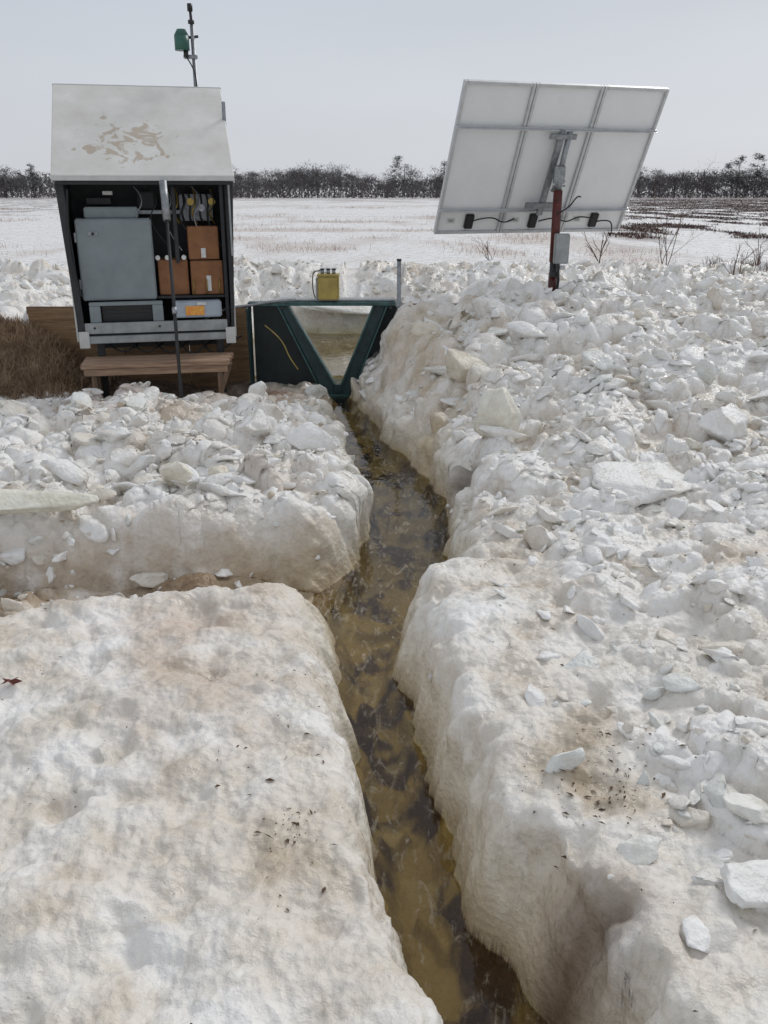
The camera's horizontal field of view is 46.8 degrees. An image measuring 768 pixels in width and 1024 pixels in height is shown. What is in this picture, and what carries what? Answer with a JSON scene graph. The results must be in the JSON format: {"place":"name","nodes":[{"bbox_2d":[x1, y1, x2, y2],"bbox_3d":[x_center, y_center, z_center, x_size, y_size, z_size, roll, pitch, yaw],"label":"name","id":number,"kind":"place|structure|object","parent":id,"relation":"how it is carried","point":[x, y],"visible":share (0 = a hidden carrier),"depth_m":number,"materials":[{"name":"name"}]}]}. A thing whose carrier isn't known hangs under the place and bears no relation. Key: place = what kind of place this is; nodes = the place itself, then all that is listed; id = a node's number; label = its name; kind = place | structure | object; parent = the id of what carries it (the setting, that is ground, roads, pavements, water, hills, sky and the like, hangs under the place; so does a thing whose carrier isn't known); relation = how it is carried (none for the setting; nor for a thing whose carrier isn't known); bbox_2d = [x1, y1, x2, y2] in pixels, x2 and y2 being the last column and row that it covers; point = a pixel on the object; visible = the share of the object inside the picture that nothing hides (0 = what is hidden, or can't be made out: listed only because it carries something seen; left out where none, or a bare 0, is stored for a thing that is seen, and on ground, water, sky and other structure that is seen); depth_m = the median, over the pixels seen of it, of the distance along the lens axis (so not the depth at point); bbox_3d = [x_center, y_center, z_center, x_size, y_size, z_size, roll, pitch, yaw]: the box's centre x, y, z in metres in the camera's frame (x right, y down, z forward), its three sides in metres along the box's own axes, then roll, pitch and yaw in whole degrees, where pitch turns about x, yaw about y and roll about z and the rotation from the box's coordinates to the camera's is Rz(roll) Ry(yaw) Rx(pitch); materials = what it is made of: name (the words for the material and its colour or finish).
{"place":"outdoors","nodes":[
{"label":"outdoors","id":0,"kind":"place"},
{"bbox_2d":[253,333,360,372],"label":"pond water","id":1,"kind":"structure","parent":0,"point":[353,338],"depth_m":10.48,"materials":[{"name":"brown liquid"}]},
{"bbox_2d":[0,206,762,264],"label":"dry field grass","id":2,"kind":"structure","parent":0,"point":[393,235],"depth_m":24.09,"materials":[{"name":"beige plant"}]},
{"bbox_2d":[0,193,767,1023],"bbox_3d":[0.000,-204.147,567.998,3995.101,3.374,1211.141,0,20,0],"label":"snow ground","id":3,"kind":"structure","parent":0,"point":[448,895],"depth_m":3.37,"materials":[{"name":"white snow"}]},
{"bbox_2d":[2,677,21,684],"bbox_3d":[-1.347,0.613,3.213,0.078,0.016,0.052,0,20,0],"label":"fallen oak leaf","id":4,"kind":"object","parent":3,"relation":"on","point":[13,681],"visible":1,"depth_m":3.21,"materials":[{"name":"brown plant"}]},
{"bbox_2d":[0,489,98,514],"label":"ice slab","id":5,"kind":"object","parent":3,"relation":"on","point":[14,501],"depth_m":4.59,"materials":[{"name":"white ice"}]},
{"bbox_2d":[0,311,118,399],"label":"dry straw mound","id":6,"kind":"object","parent":3,"relation":"on","point":[18,327],"visible":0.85,"depth_m":7.90,"materials":[{"name":"brown plant"}]},
{"bbox_2d":[51,83,241,397],"bbox_3d":[-2.073,-2.338,7.922,1.466,2.774,1.088,-5,21,-13],"label":"instrument shelter","id":7,"kind":"object","parent":3,"relation":"on","point":[119,153],"visible":0.94,"depth_m":7.62,"materials":[{"name":"metal"}]},
{"bbox_2d":[27,309,127,377],"bbox_3d":[-2.885,-1.446,8.424,0.870,0.955,0.020,0,20,0],"label":"sheet","id":8,"kind":"object","parent":7,"relation":"attached to","point":[60,323],"visible":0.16,"depth_m":8.31,"materials":[{"name":"brown wood"}]},
{"bbox_2d":[74,219,156,300],"bbox_3d":[-2.269,-2.138,7.527,0.610,0.660,0.028,-5,21,-13],"label":"enclosure door","id":9,"kind":"structure","parent":7,"relation":"in","point":[117,263],"depth_m":7.51,"materials":[{"name":"grey metal"}]},
{"bbox_2d":[26,306,246,313],"bbox_3d":[-2.295,-1.886,8.296,2.090,0.070,0.038,0,20,0],"label":"cap","id":10,"kind":"object","parent":7,"relation":"attached to","point":[49,307],"visible":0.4,"depth_m":8.27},
{"bbox_2d":[125,345,191,384],"bbox_3d":[-2.143,-1.446,8.424,0.605,0.955,0.020,0,20,0],"label":"sheet","id":11,"kind":"object","parent":7,"relation":"attached to","point":[173,378],"depth_m":8.46,"materials":[{"name":"brown wood"}]},
{"bbox_2d":[190,309,249,387],"bbox_3d":[-1.540,-1.446,8.424,0.590,0.955,0.020,0,20,0],"label":"sheet","id":12,"kind":"object","parent":7,"relation":"attached to","point":[240,369],"depth_m":8.40,"materials":[{"name":"brown wood"}]},
{"bbox_2d":[129,572,167,587],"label":"ice slab","id":13,"kind":"object","parent":3,"relation":"on","point":[149,580],"depth_m":4.58,"materials":[{"name":"white ice"}]},
{"bbox_2d":[80,352,233,398],"bbox_3d":[-1.930,-1.072,7.719,1.262,0.534,0.426,-4,20,-10],"label":"wooden bench","id":14,"kind":"object","parent":3,"relation":"on","point":[96,368],"visible":0.79,"depth_m":7.51,"materials":[{"name":"brown wood"}]},
{"bbox_2d":[159,180,182,397],"bbox_3d":[-1.701,-1.709,7.201,0.068,1.856,0.784,-5,21,-14],"label":"lid prop rod","id":15,"kind":"object","parent":3,"relation":"on","point":[164,201],"visible":0.87,"depth_m":7.18,"materials":[{"name":"metal"}]},
{"bbox_2d":[174,3,197,86],"bbox_3d":[-1.774,-2.935,8.428,0.216,3.350,0.130,-13,24,-31],"label":"sensor mast","id":16,"kind":"object","parent":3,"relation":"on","point":[182,37],"visible":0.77,"depth_m":7.93,"materials":[{"name":"metal"}]},
{"bbox_2d":[208,465,228,474],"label":"ice slab","id":17,"kind":"object","parent":3,"relation":"on","point":[217,469],"depth_m":5.18,"materials":[{"name":"white ice"}]},
{"bbox_2d":[236,408,271,436],"bbox_3d":[-0.912,-0.619,6.261,0.258,0.220,0.345,0,20,0],"label":"ice slab","id":18,"kind":"object","parent":3,"relation":"on","point":[255,422],"depth_m":6.17,"materials":[{"name":"white ice"}]},
{"bbox_2d":[202,297,396,402],"bbox_3d":[-0.792,-1.459,8.289,1.882,1.072,0.385,-2,20,-6],"label":"notch weir","id":19,"kind":"object","parent":3,"relation":"on","point":[286,351],"visible":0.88,"depth_m":8.28,"materials":[{"name":"metal"}]},
{"bbox_2d":[312,268,339,299],"bbox_3d":[-0.529,-2.078,8.076,0.248,0.272,0.170,0,20,0],"label":"water level gauge","id":20,"kind":"object","parent":19,"relation":"on","point":[327,285],"visible":1,"depth_m":8.02,"materials":[{"name":"metal"}]},
{"bbox_2d":[286,422,335,452],"bbox_3d":[-0.501,-0.495,6.123,0.339,0.251,0.239,0,20,0],"label":"ice slab","id":21,"kind":"object","parent":3,"relation":"on","point":[311,436],"depth_m":6.04,"materials":[{"name":"white ice"}]},
{"bbox_2d":[297,306,371,313],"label":"ice slab","id":22,"kind":"structure","parent":3,"relation":"on","point":[350,309],"depth_m":10.92,"materials":[{"name":"white ice"}]},
{"bbox_2d":[0,254,767,952],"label":"ice rubble","id":23,"kind":"object","parent":3,"relation":"on","point":[682,814],"visible":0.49,"depth_m":5.35,"materials":[{"name":"white ice"}]},
{"bbox_2d":[159,461,194,486],"bbox_3d":[-1.152,-0.216,4.973,0.218,0.159,0.150,0,20,0],"label":"ice slab","id":24,"kind":"object","parent":23,"relation":"on","point":[178,471],"depth_m":4.93,"materials":[{"name":"white ice"}]},
{"bbox_2d":[0,153,767,197],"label":"distant treeline","id":25,"kind":"object","parent":3,"relation":"on","point":[292,181],"visible":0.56,"depth_m":234.35,"materials":[{"name":"brown plant"}]},
{"bbox_2d":[1,307,767,1023],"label":"leaf litter","id":26,"kind":"object","parent":3,"relation":"on","point":[541,771],"visible":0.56,"depth_m":2.68,"materials":[{"name":"brown plant"}]},
{"bbox_2d":[396,259,401,309],"bbox_3d":[0.135,-1.738,8.115,0.060,1.115,0.060,0,20,0],"label":"steel post","id":27,"kind":"object","parent":3,"relation":"on","point":[398,303],"visible":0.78,"depth_m":7.99,"materials":[{"name":"grey metal"}]},
{"bbox_2d":[410,322,438,337],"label":"ice slab","id":28,"kind":"structure","parent":3,"relation":"on","point":[419,328],"depth_m":7.74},
{"bbox_2d":[445,348,487,381],"bbox_3d":[0.663,-1.150,6.920,0.377,0.262,0.335,-7,21,-19],"label":"ice slab","id":29,"kind":"object","parent":3,"relation":"on","point":[458,363],"depth_m":6.81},
{"bbox_2d":[470,237,495,259],"bbox_3d":[1.784,-4.815,16.336,0.529,0.568,0.422,-8,21,-20],"label":"bare shrub","id":30,"kind":"object","parent":3,"relation":"on","point":[486,249],"visible":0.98,"depth_m":16.36,"materials":[{"name":"plant"}]},
{"bbox_2d":[471,297,514,318],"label":"ice slab","id":31,"kind":"structure","parent":3,"relation":"on","point":[478,304],"depth_m":7.51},
{"bbox_2d":[474,387,521,436],"bbox_3d":[0.743,-0.598,5.774,0.311,0.447,0.234,0,20,0],"label":"ice slab","id":32,"kind":"object","parent":3,"relation":"on","point":[497,407],"depth_m":5.67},
{"bbox_2d":[548,131,580,290],"bbox_3d":[1.686,-2.637,8.639,0.321,1.985,0.256,16,25,37],"label":"array mounting pole","id":33,"kind":"object","parent":3,"relation":"on","point":[559,248],"visible":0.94,"depth_m":8.52,"materials":[{"name":"metal"}]},
{"bbox_2d":[433,79,669,235],"bbox_3d":[1.588,-3.307,8.482,2.090,1.485,0.124,-7,48,-18],"label":"solar panel array","id":34,"kind":"object","parent":33,"relation":"attached to","point":[509,138],"visible":0.96,"depth_m":8.42,"materials":[{"name":"white plastic"}]},
{"bbox_2d":[555,235,569,262],"bbox_3d":[1.715,-2.531,8.533,0.124,0.260,0.008,0,20,0],"label":"switch door","id":35,"kind":"structure","parent":33,"relation":"attached to","point":[562,241],"depth_m":8.53,"materials":[{"name":"grey metal"}]},
{"bbox_2d":[581,231,613,262],"bbox_3d":[2.850,-3.696,11.993,0.309,0.752,0.723,-16,25,-36],"label":"bare shrub","id":36,"kind":"object","parent":3,"relation":"on","point":[590,248],"visible":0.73,"depth_m":12.01,"materials":[{"name":"brown plant"}]},
{"bbox_2d":[617,834,661,864],"bbox_3d":[0.695,0.918,2.401,0.122,0.055,0.084,0,20,0],"label":"ice slab","id":37,"kind":"object","parent":3,"relation":"on","point":[640,849],"depth_m":2.39,"materials":[{"name":"white ice"}]},
{"bbox_2d":[591,461,691,505],"bbox_3d":[1.479,-0.153,5.024,0.633,0.188,0.467,0,20,0],"label":"ice slab","id":38,"kind":"object","parent":3,"relation":"on","point":[640,480],"depth_m":4.97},
{"bbox_2d":[631,151,718,265],"bbox_3d":[4.008,-4.102,12.198,1.141,1.582,1.016,13,24,32],"label":"bare shrub","id":39,"kind":"object","parent":3,"relation":"on","point":[667,220],"visible":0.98,"depth_m":12.31,"materials":[{"name":"brown plant"}]},
{"bbox_2d":[609,199,767,238],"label":"heather","id":40,"kind":"object","parent":3,"relation":"on","point":[656,229],"visible":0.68,"depth_m":56.72,"materials":[{"name":"brown plant"}]},
{"bbox_2d":[697,403,748,441],"bbox_3d":[2.217,-0.566,5.747,0.311,0.259,0.255,-15,25,-35],"label":"ice slab","id":41,"kind":"object","parent":3,"relation":"on","point":[729,422],"depth_m":5.67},
{"bbox_2d":[700,253,767,275],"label":"reddish weeds","id":42,"kind":"object","parent":3,"relation":"on","point":[710,263],"visible":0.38,"depth_m":12.15,"materials":[{"name":"brown plant"}]},
{"bbox_2d":[713,243,766,276],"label":"bare shrub","id":43,"kind":"object","parent":3,"relation":"on","point":[732,272],"visible":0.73,"depth_m":10.59,"materials":[{"name":"plant"}]},
{"bbox_2d":[720,859,767,908],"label":"ice slab","id":44,"kind":"object","parent":3,"relation":"on","point":[745,884],"depth_m":2.23,"materials":[{"name":"white ice"}]},
{"bbox_2d":[723,792,767,823],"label":"ice slab","id":45,"kind":"object","parent":3,"relation":"on","point":[752,808],"depth_m":2.46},
{"bbox_2d":[744,215,767,265],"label":"bare shrub","id":46,"kind":"object","parent":3,"relation":"on","point":[759,256],"visible":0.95,"depth_m":13.03,"materials":[{"name":"brown plant"}]},
{"bbox_2d":[0,0,767,192],"label":"sky","id":47,"kind":"structure","parent":0,"point":[362,85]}
]}

